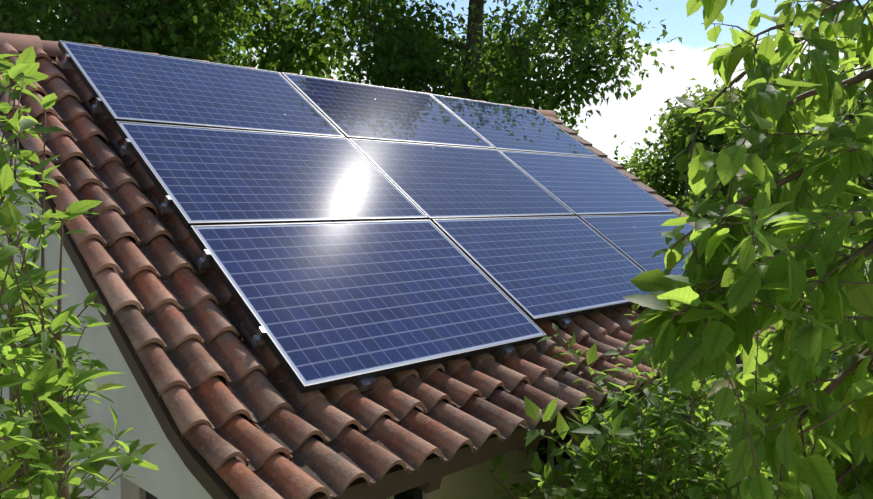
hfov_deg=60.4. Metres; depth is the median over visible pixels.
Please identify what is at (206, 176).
solar panel
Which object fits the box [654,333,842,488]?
shrub wood
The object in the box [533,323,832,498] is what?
shrub wood
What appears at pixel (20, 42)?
ridge tiles
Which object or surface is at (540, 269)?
solar panel
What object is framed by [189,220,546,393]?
solar panel
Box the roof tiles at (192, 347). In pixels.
[0,41,810,498]
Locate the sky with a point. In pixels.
(629, 119)
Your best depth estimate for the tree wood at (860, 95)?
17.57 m
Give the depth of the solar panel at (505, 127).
7.39 m
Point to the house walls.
(172, 477)
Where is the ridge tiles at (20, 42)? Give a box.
[0,33,557,118]
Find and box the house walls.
[0,129,772,498]
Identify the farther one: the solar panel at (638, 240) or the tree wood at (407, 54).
the tree wood at (407, 54)
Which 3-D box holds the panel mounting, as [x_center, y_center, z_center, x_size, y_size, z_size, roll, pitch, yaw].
[0.099,-0.469,5.656,2.842,1.895,4.755,4,5,44]
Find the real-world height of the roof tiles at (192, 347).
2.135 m
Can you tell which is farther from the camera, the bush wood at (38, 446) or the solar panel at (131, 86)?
the solar panel at (131, 86)
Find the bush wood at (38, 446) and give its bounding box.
[0,45,159,498]
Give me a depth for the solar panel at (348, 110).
6.18 m
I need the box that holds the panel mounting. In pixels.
[56,54,648,391]
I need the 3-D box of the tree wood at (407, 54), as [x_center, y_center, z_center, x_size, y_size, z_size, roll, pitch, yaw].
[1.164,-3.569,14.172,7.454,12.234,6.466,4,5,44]
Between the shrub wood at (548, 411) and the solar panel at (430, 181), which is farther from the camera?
the solar panel at (430, 181)
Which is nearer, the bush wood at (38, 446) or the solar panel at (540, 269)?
the bush wood at (38, 446)
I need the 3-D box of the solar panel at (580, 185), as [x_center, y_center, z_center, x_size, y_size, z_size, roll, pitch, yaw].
[1.407,-0.603,6.920,0.854,0.594,1.650,4,5,44]
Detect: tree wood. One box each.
[0,0,292,65]
[0,0,389,80]
[303,0,681,135]
[613,77,864,357]
[622,0,872,498]
[667,63,872,288]
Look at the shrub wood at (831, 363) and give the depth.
5.23 m
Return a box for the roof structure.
[0,56,770,498]
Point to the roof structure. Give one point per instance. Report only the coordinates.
(428, 474)
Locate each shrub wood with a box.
[477,434,619,498]
[507,382,721,498]
[525,303,797,498]
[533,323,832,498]
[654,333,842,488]
[691,279,868,491]
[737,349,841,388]
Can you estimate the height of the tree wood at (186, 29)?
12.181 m
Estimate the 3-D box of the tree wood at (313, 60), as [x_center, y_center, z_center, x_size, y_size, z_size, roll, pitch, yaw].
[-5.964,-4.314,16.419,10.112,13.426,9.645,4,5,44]
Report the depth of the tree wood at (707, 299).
1.57 m
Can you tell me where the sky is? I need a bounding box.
[25,0,870,197]
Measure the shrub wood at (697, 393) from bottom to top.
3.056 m
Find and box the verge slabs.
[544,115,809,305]
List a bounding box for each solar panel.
[58,40,344,137]
[115,121,427,229]
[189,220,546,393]
[281,72,494,148]
[348,138,574,219]
[430,94,598,156]
[431,216,651,322]
[498,150,673,215]
[578,213,694,280]

